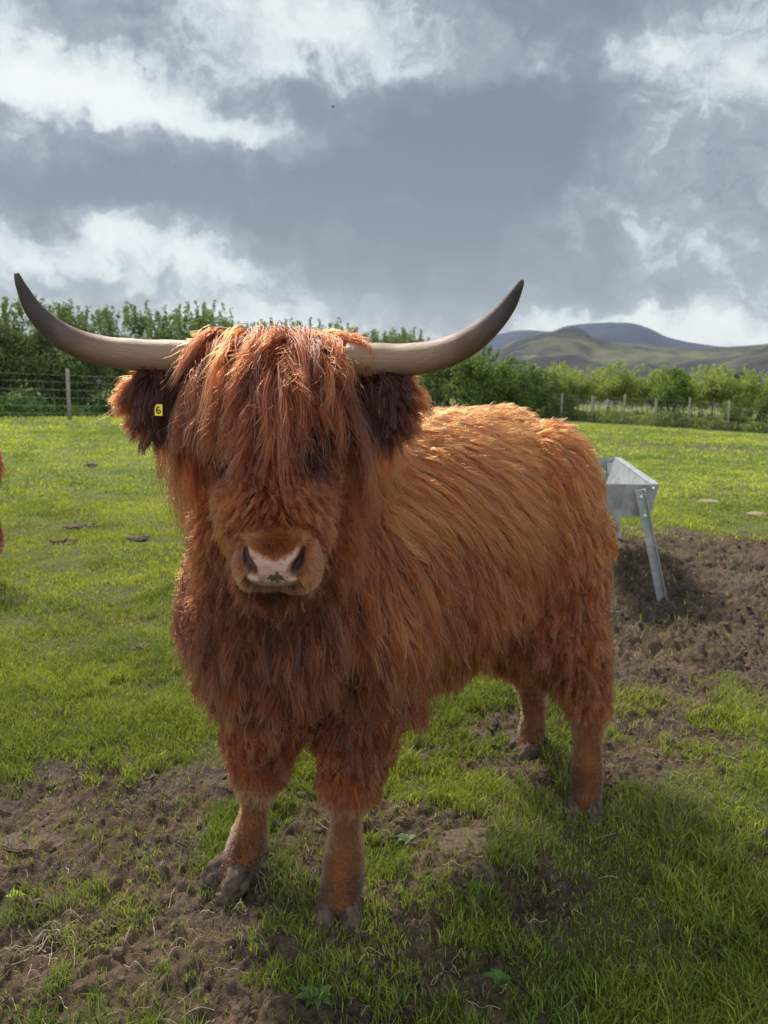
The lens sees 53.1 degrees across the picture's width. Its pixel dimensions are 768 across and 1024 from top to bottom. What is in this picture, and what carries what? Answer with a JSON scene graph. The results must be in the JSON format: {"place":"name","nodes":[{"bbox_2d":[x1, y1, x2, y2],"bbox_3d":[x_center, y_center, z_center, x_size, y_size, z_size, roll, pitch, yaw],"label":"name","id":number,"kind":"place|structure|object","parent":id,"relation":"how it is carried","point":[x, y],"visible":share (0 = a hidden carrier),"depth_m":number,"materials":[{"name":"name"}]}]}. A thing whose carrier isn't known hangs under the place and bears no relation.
{"place":"outdoors","nodes":[
{"label":"outdoors","id":0,"kind":"place"},
{"bbox_2d":[28,322,721,363],"bbox_3d":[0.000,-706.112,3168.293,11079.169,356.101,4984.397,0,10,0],"label":"mountain","id":1,"kind":"structure","parent":0,"point":[623,333],"depth_m":4084.05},
{"bbox_2d":[0,648,766,1023],"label":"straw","id":2,"kind":"object","parent":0,"point":[40,948],"depth_m":1.87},
{"bbox_2d":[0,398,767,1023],"bbox_3d":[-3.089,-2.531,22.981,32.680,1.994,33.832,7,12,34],"label":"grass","id":3,"kind":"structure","parent":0,"point":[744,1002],"depth_m":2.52,"materials":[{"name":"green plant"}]},
{"bbox_2d":[0,379,767,1023],"bbox_3d":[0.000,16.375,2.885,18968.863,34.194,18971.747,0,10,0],"label":"ground","id":4,"kind":"structure","parent":0,"point":[224,989],"depth_m":2.34,"materials":[{"name":"brown soil"}]},
{"bbox_2d":[0,445,7,555],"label":"highland cow","id":5,"kind":"object","parent":4,"relation":"on","point":[2,471],"visible":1,"depth_m":5.10},
{"bbox_2d":[5,890,23,896],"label":"weed","id":6,"kind":"object","parent":4,"relation":"on","point":[14,893],"visible":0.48,"depth_m":2.04,"materials":[{"name":"green plant"}]},
{"bbox_2d":[0,304,28,396],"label":"hedge tree","id":7,"kind":"object","parent":4,"relation":"on","point":[4,356],"visible":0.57,"depth_m":22.05,"materials":[{"name":"green plant"}]},
{"bbox_2d":[0,296,41,397],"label":"hedge tree","id":8,"kind":"object","parent":4,"relation":"on","point":[14,374],"visible":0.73,"depth_m":22.16,"materials":[{"name":"green plant"}]},
{"bbox_2d":[0,832,73,851],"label":"mud patch","id":9,"kind":"object","parent":4,"relation":"on","point":[14,845],"visible":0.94,"depth_m":2.26,"materials":[{"name":"brown soil"}]},
{"bbox_2d":[0,293,89,399],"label":"hedge tree","id":10,"kind":"object","parent":4,"relation":"on","point":[57,387],"visible":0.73,"depth_m":22.89,"materials":[{"name":"green plant"}]},
{"bbox_2d":[46,538,76,544],"bbox_3d":[-2.635,0.241,6.292,0.268,0.055,0.216,6,12,30],"label":"molehill","id":11,"kind":"object","parent":4,"relation":"on","point":[58,540],"visible":0.66,"depth_m":6.27,"materials":[{"name":"brown soil"}]},
{"bbox_2d":[25,297,116,402],"bbox_3d":[-10.089,-4.910,24.252,2.914,3.518,2.912,-6,12,-32],"label":"hedge tree","id":12,"kind":"object","parent":4,"relation":"on","point":[59,312],"visible":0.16,"depth_m":23.89,"materials":[{"name":"green plant"}]},
{"bbox_2d":[30,304,118,404],"bbox_3d":[-9.978,-4.957,24.891,2.546,3.396,2.793,0,10,0],"label":"hedge tree","id":13,"kind":"object","parent":4,"relation":"on","point":[90,371],"visible":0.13,"depth_m":24.73,"materials":[{"name":"green plant"}]},
{"bbox_2d":[62,522,98,529],"bbox_3d":[-2.747,0.129,6.992,0.311,0.055,0.242,3,11,18],"label":"molehill","id":14,"kind":"object","parent":4,"relation":"on","point":[77,525],"visible":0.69,"depth_m":6.95,"materials":[{"name":"brown soil"}]},
{"bbox_2d":[82,463,98,466],"bbox_3d":[-4.324,-0.691,11.385,0.316,0.072,0.242,0,10,0],"label":"molehill","id":15,"kind":"object","parent":4,"relation":"on","point":[91,465],"visible":0.58,"depth_m":11.34,"materials":[{"name":"brown soil"}]},
{"bbox_2d":[80,304,155,396],"bbox_3d":[-9.054,-5.172,25.937,2.941,3.568,2.603,2,10,11],"label":"hedge tree","id":16,"kind":"object","parent":4,"relation":"on","point":[106,317],"visible":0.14,"depth_m":25.51,"materials":[{"name":"green plant"}]},
{"bbox_2d":[98,299,173,384],"bbox_3d":[-8.601,-5.439,26.783,2.852,3.867,2.853,-2,10,-9],"label":"hedge tree","id":17,"kind":"object","parent":4,"relation":"on","point":[142,325],"visible":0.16,"depth_m":26.34,"materials":[{"name":"green plant"}]},
{"bbox_2d":[124,535,152,541],"bbox_3d":[-2.053,0.221,6.433,0.275,0.055,0.209,0,10,0],"label":"molehill","id":18,"kind":"object","parent":4,"relation":"on","point":[140,538],"visible":0.91,"depth_m":6.40,"materials":[{"name":"brown soil"}]},
{"bbox_2d":[130,642,149,650],"bbox_3d":[-1.212,0.669,3.832,0.145,0.028,0.106,0,10,0],"label":"molehill","id":19,"kind":"object","parent":4,"relation":"on","point":[137,645],"visible":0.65,"depth_m":3.82,"materials":[{"name":"brown soil"}]},
{"bbox_2d":[141,313,193,339],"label":"hedge tree","id":20,"kind":"object","parent":4,"relation":"on","point":[164,335],"visible":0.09,"depth_m":27.45,"materials":[{"name":"green plant"}]},
{"bbox_2d":[142,303,216,339],"bbox_3d":[-7.644,-5.738,28.628,3.252,3.935,2.878,-9,14,-42],"label":"hedge tree","id":21,"kind":"object","parent":4,"relation":"on","point":[171,316],"visible":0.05,"depth_m":28.03,"materials":[{"name":"green plant"}]},
{"bbox_2d":[167,306,230,339],"bbox_3d":[-7.087,-5.830,29.411,3.209,3.916,3.208,-9,13,-40],"label":"hedge tree","id":22,"kind":"object","parent":4,"relation":"on","point":[196,322],"visible":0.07,"depth_m":28.52,"materials":[{"name":"green plant"}]},
{"bbox_2d":[176,299,233,339],"bbox_3d":[-6.920,-6.170,30.347,3.141,4.290,2.863,-7,12,-35],"label":"hedge tree","id":23,"kind":"object","parent":4,"relation":"on","point":[222,323],"visible":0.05,"depth_m":29.95,"materials":[{"name":"green plant"}]},
{"bbox_2d":[0,369,445,419],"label":"wire fence","id":24,"kind":"object","parent":4,"relation":"on","point":[68,395],"visible":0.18,"depth_m":19.70,"materials":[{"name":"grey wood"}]},
{"bbox_2d":[236,321,266,329],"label":"hedge tree","id":25,"kind":"object","parent":4,"relation":"on","point":[250,324],"depth_m":32.13,"materials":[{"name":"green plant"}]},
{"bbox_2d":[244,317,287,328],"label":"hedge tree","id":26,"kind":"object","parent":4,"relation":"on","point":[271,324],"depth_m":32.62,"materials":[{"name":"green plant"}]},
{"bbox_2d":[280,317,313,329],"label":"hedge tree","id":27,"kind":"object","parent":4,"relation":"on","point":[300,323],"visible":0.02,"depth_m":34.83,"materials":[{"name":"green plant"}]},
{"bbox_2d":[291,982,335,1011],"bbox_3d":[-0.152,1.060,1.674,0.097,0.025,0.088,2,10,10],"label":"weed","id":28,"kind":"object","parent":4,"relation":"on","point":[306,992],"visible":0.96,"depth_m":1.68,"materials":[{"name":"green plant"}]},
{"bbox_2d":[14,272,621,940],"bbox_3d":[0.054,0.249,2.093,0.949,1.569,1.813,5,11,28],"label":"highland cow","id":29,"kind":"object","parent":4,"relation":"on","point":[380,550],"visible":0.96,"depth_m":1.74},
{"bbox_2d":[318,317,364,338],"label":"hedge tree","id":30,"kind":"object","parent":4,"relation":"on","point":[336,325],"visible":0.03,"depth_m":37.36,"materials":[{"name":"green plant"}]},
{"bbox_2d":[345,327,379,342],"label":"hedge tree","id":31,"kind":"object","parent":4,"relation":"on","point":[376,341],"visible":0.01,"depth_m":39.46,"materials":[{"name":"green plant"}]},
{"bbox_2d":[348,328,379,342],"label":"hedge tree","id":32,"kind":"object","parent":4,"relation":"on","point":[372,338],"visible":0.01,"depth_m":40.29,"materials":[{"name":"green plant"}]},
{"bbox_2d":[0,389,767,432],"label":"undergrowth","id":33,"kind":"object","parent":4,"relation":"on","point":[48,408],"visible":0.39,"depth_m":32.80,"materials":[{"name":"green plant"}]},
{"bbox_2d":[370,329,406,343],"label":"hedge tree","id":34,"kind":"object","parent":4,"relation":"on","point":[392,339],"visible":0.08,"depth_m":41.06,"materials":[{"name":"green plant"}]},
{"bbox_2d":[380,333,410,343],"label":"hedge tree","id":35,"kind":"object","parent":4,"relation":"on","point":[381,340],"visible":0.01,"depth_m":42.16,"materials":[{"name":"green plant"}]},
{"bbox_2d":[379,326,423,378],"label":"hedge tree","id":36,"kind":"object","parent":4,"relation":"on","point":[419,335],"visible":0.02,"depth_m":44.21,"materials":[{"name":"green plant"}]},
{"bbox_2d":[397,833,417,843],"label":"weed","id":37,"kind":"object","parent":4,"relation":"on","point":[405,838],"visible":0.99,"depth_m":2.29,"materials":[{"name":"green plant"}]},
{"bbox_2d":[393,330,423,375],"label":"hedge tree","id":38,"kind":"object","parent":4,"relation":"on","point":[403,338],"visible":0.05,"depth_m":43.34,"materials":[{"name":"green plant"}]},
{"bbox_2d":[413,339,454,406],"bbox_3d":[2.557,-6.846,38.752,2.899,3.744,3.362,-2,10,-10],"label":"bush","id":39,"kind":"object","parent":4,"relation":"on","point":[433,381],"visible":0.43,"depth_m":38.31,"materials":[{"name":"green plant"}]},
{"bbox_2d":[420,350,480,404],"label":"bush","id":40,"kind":"object","parent":4,"relation":"on","point":[447,401],"depth_m":41.14,"materials":[{"name":"green plant"}]},
{"bbox_2d":[439,353,492,406],"bbox_3d":[3.867,-6.531,37.534,2.717,3.637,3.297,-2,10,-10],"label":"bush","id":41,"kind":"object","parent":4,"relation":"on","point":[456,381],"visible":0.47,"depth_m":36.73,"materials":[{"name":"green plant"}]},
{"bbox_2d":[433,827,501,858],"bbox_3d":[0.265,0.975,2.276,0.255,0.045,0.158,0,10,0],"label":"earth mound","id":42,"kind":"object","parent":4,"relation":"on","point":[459,844],"visible":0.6,"depth_m":2.26,"materials":[{"name":"brown soil"}]},
{"bbox_2d":[486,825,497,836],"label":"weed","id":43,"kind":"object","parent":42,"relation":"on","point":[493,827],"visible":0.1,"depth_m":2.30,"materials":[{"name":"green plant"}]},
{"bbox_2d":[457,344,519,405],"bbox_3d":[5.024,-6.251,36.313,3.222,3.588,2.778,-1,10,-3],"label":"bush","id":44,"kind":"object","parent":4,"relation":"on","point":[483,369],"visible":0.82,"depth_m":35.97,"materials":[{"name":"green plant"}]},
{"bbox_2d":[483,968,512,989],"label":"weed","id":45,"kind":"object","parent":4,"relation":"on","point":[500,977],"visible":1,"depth_m":1.73,"materials":[{"name":"green plant"}]},
{"bbox_2d":[485,354,530,406],"bbox_3d":[5.810,-5.872,35.986,2.264,3.031,2.748,4,11,20],"label":"bush","id":46,"kind":"object","parent":4,"relation":"on","point":[515,384],"visible":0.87,"depth_m":35.45,"materials":[{"name":"green plant"}]},
{"bbox_2d":[507,360,550,411],"bbox_3d":[6.755,-5.721,36.001,2.174,2.808,2.522,3,10,16],"label":"bush","id":47,"kind":"object","parent":4,"relation":"on","point":[531,400],"visible":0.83,"depth_m":35.68,"materials":[{"name":"green plant"}]},
{"bbox_2d":[532,370,569,417],"bbox_3d":[7.766,-5.537,36.462,2.143,2.364,1.766,3,11,19],"label":"bush","id":48,"kind":"object","parent":4,"relation":"on","point":[554,385],"visible":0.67,"depth_m":36.07,"materials":[{"name":"green plant"}]},
{"bbox_2d":[549,361,562,379],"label":"young tree","id":49,"kind":"object","parent":4,"relation":"on","point":[554,364],"visible":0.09,"depth_m":39.30,"materials":[{"name":"green plant"}]},
{"bbox_2d":[555,361,574,392],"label":"young tree","id":50,"kind":"object","parent":4,"relation":"on","point":[563,378],"visible":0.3,"depth_m":37.69,"materials":[{"name":"green plant"}]},
{"bbox_2d":[549,377,582,414],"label":"bush","id":51,"kind":"object","parent":4,"relation":"on","point":[573,390],"visible":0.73,"depth_m":35.96,"materials":[{"name":"green plant"}]},
{"bbox_2d":[567,366,582,402],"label":"young tree","id":52,"kind":"object","parent":4,"relation":"on","point":[573,373],"visible":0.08,"depth_m":40.22,"materials":[{"name":"green plant"}]},
{"bbox_2d":[572,373,589,409],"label":"young tree","id":53,"kind":"object","parent":4,"relation":"on","point":[582,390],"visible":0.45,"depth_m":37.80,"materials":[{"name":"green plant"}]},
{"bbox_2d":[573,372,591,410],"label":"young tree","id":54,"kind":"object","parent":4,"relation":"on","point":[581,395],"visible":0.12,"depth_m":39.04,"materials":[{"name":"green plant"}]},
{"bbox_2d":[576,367,597,410],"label":"young tree","id":55,"kind":"object","parent":4,"relation":"on","point":[587,383],"visible":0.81,"depth_m":37.56,"materials":[{"name":"green plant"}]},
{"bbox_2d":[582,368,603,408],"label":"young tree","id":56,"kind":"object","parent":4,"relation":"on","point":[597,369],"visible":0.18,"depth_m":38.97,"materials":[{"name":"green plant"}]},
{"bbox_2d":[594,367,607,383],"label":"young tree","id":57,"kind":"object","parent":4,"relation":"on","point":[606,373],"visible":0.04,"depth_m":40.10,"materials":[{"name":"green plant"}]},
{"bbox_2d":[435,389,767,431],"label":"wire fence","id":58,"kind":"object","parent":4,"relation":"on","point":[689,410],"visible":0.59,"depth_m":33.99,"materials":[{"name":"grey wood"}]},
{"bbox_2d":[594,370,611,403],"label":"young tree","id":59,"kind":"object","parent":4,"relation":"on","point":[601,393],"visible":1,"depth_m":37.52,"materials":[{"name":"green plant"}]},
{"bbox_2d":[593,362,616,410],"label":"young tree","id":60,"kind":"object","parent":4,"relation":"on","point":[606,369],"visible":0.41,"depth_m":38.72,"materials":[{"name":"green plant"}]},
{"bbox_2d":[604,359,631,410],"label":"young tree","id":61,"kind":"object","parent":4,"relation":"on","point":[619,367],"visible":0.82,"depth_m":37.31,"materials":[{"name":"green plant"}]},
{"bbox_2d":[608,391,628,407],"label":"young tree","id":62,"kind":"object","parent":4,"relation":"on","point":[622,398],"visible":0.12,"depth_m":38.62,"materials":[{"name":"green plant"}]},
{"bbox_2d":[609,364,639,403],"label":"young tree","id":63,"kind":"object","parent":4,"relation":"on","point":[628,381],"visible":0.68,"depth_m":37.17,"materials":[{"name":"green plant"}]},
{"bbox_2d":[623,380,635,411],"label":"young tree","id":64,"kind":"object","parent":4,"relation":"on","point":[627,400],"visible":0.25,"depth_m":38.87,"materials":[{"name":"green plant"}]},
{"bbox_2d":[596,457,666,600],"bbox_3d":[1.521,0.081,5.555,0.772,0.808,1.817,2,10,9],"label":"feed trough","id":65,"kind":"object","parent":4,"relation":"on","point":[633,490],"visible":0.52,"depth_m":4.71,"materials":[{"name":"silver metal"}]},
{"bbox_2d":[627,364,660,406],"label":"young tree","id":66,"kind":"object","parent":4,"relation":"on","point":[640,385],"visible":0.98,"depth_m":36.84,"materials":[{"name":"green plant"}]},
{"bbox_2d":[637,369,657,411],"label":"young tree","id":67,"kind":"object","parent":4,"relation":"on","point":[646,392],"visible":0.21,"depth_m":38.48,"materials":[{"name":"green plant"}]},
{"bbox_2d":[647,375,667,406],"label":"young tree","id":68,"kind":"object","parent":4,"relation":"on","point":[659,389],"visible":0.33,"depth_m":36.70,"materials":[{"name":"green plant"}]},
{"bbox_2d":[647,364,672,412],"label":"young tree","id":69,"kind":"object","parent":4,"relation":"on","point":[663,368],"visible":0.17,"depth_m":38.13,"materials":[{"name":"green plant"}]},
{"bbox_2d":[659,374,673,406],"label":"young tree","id":70,"kind":"object","parent":4,"relation":"on","point":[667,386],"visible":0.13,"depth_m":36.89,"materials":[{"name":"green plant"}]},
{"bbox_2d":[647,367,696,418],"bbox_3d":[13.437,-5.347,35.726,2.313,2.749,2.186,0,10,0],"label":"bush","id":71,"kind":"object","parent":4,"relation":"on","point":[681,384],"visible":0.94,"depth_m":35.47,"materials":[{"name":"green plant"}]},
{"bbox_2d":[677,380,696,412],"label":"young tree","id":72,"kind":"object","parent":4,"relation":"on","point":[685,404],"visible":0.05,"depth_m":37.87,"materials":[{"name":"green plant"}]},
{"bbox_2d":[690,364,701,413],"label":"young tree","id":73,"kind":"object","parent":4,"relation":"on","point":[696,377],"visible":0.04,"depth_m":39.03,"materials":[{"name":"green plant"}]},
{"bbox_2d":[687,369,717,410],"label":"young tree","id":74,"kind":"object","parent":4,"relation":"on","point":[701,392],"visible":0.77,"depth_m":36.46,"materials":[{"name":"green plant"}]},
{"bbox_2d":[694,379,710,413],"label":"young tree","id":75,"kind":"object","parent":4,"relation":"on","point":[707,407],"visible":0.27,"depth_m":37.86,"materials":[{"name":"green plant"}]},
{"bbox_2d":[697,365,714,413],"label":"young tree","id":76,"kind":"object","parent":4,"relation":"on","point":[706,370],"visible":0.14,"depth_m":39.21,"materials":[{"name":"green plant"}]},
{"bbox_2d":[698,499,719,502],"bbox_3d":[3.623,-0.121,8.554,0.261,0.045,0.209,0,10,0],"label":"hay patch","id":77,"kind":"object","parent":4,"relation":"on","point":[708,500],"visible":0.61,"depth_m":8.52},
{"bbox_2d":[702,371,724,412],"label":"young tree","id":78,"kind":"object","parent":4,"relation":"on","point":[714,373],"visible":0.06,"depth_m":37.92,"materials":[{"name":"green plant"}]},
{"bbox_2d":[700,364,732,415],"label":"young tree","id":79,"kind":"object","parent":4,"relation":"on","point":[713,398],"visible":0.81,"depth_m":36.39,"materials":[{"name":"green plant"}]},
{"bbox_2d":[707,363,741,413],"bbox_3d":[16.139,-5.506,36.446,1.551,3.134,1.504,2,10,9],"label":"young tree","id":80,"kind":"object","parent":4,"relation":"on","point":[728,389],"visible":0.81,"depth_m":36.18,"materials":[{"name":"green plant"}]},
{"bbox_2d":[717,394,755,423],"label":"bush","id":81,"kind":"object","parent":4,"relation":"on","point":[738,417],"visible":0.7,"depth_m":33.73,"materials":[{"name":"green plant"}]},
{"bbox_2d":[724,373,757,382],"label":"distant wood","id":82,"kind":"object","parent":4,"relation":"on","point":[736,376],"visible":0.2,"depth_m":569.15,"materials":[{"name":"green plant"}]},
{"bbox_2d":[731,377,750,410],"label":"young tree","id":83,"kind":"object","parent":4,"relation":"on","point":[738,395],"visible":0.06,"depth_m":37.36,"materials":[{"name":"green plant"}]},
{"bbox_2d":[725,363,763,404],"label":"young tree","id":84,"kind":"object","parent":4,"relation":"on","point":[749,386],"visible":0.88,"depth_m":35.95,"materials":[{"name":"green plant"}]},
{"bbox_2d":[744,369,763,421],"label":"young tree","id":85,"kind":"object","parent":4,"relation":"on","point":[753,371],"visible":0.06,"depth_m":38.47,"materials":[{"name":"green plant"}]},
{"bbox_2d":[745,374,767,416],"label":"young tree","id":86,"kind":"object","parent":4,"relation":"on","point":[753,395],"visible":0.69,"depth_m":35.92,"materials":[{"name":"green plant"}]},
{"bbox_2d":[746,511,766,515],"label":"hay patch","id":87,"kind":"object","parent":4,"relation":"on","point":[756,513],"visible":0.73,"depth_m":7.68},
{"bbox_2d":[751,394,767,423],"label":"bush","id":88,"kind":"object","parent":4,"relation":"on","point":[763,405],"visible":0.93,"depth_m":33.40,"materials":[{"name":"green plant"}]},
{"bbox_2d":[0,0,767,352],"label":"sky","id":89,"kind":"structure","parent":0,"point":[609,158],"materials":[{"name":"grey"}]},
{"bbox_2d":[95,327,767,407],"bbox_3d":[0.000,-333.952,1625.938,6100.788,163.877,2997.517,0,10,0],"label":"hill","id":90,"kind":"structure","parent":0,"point":[580,349],"depth_m":1466.13,"materials":[{"name":"green plant"}]}
]}

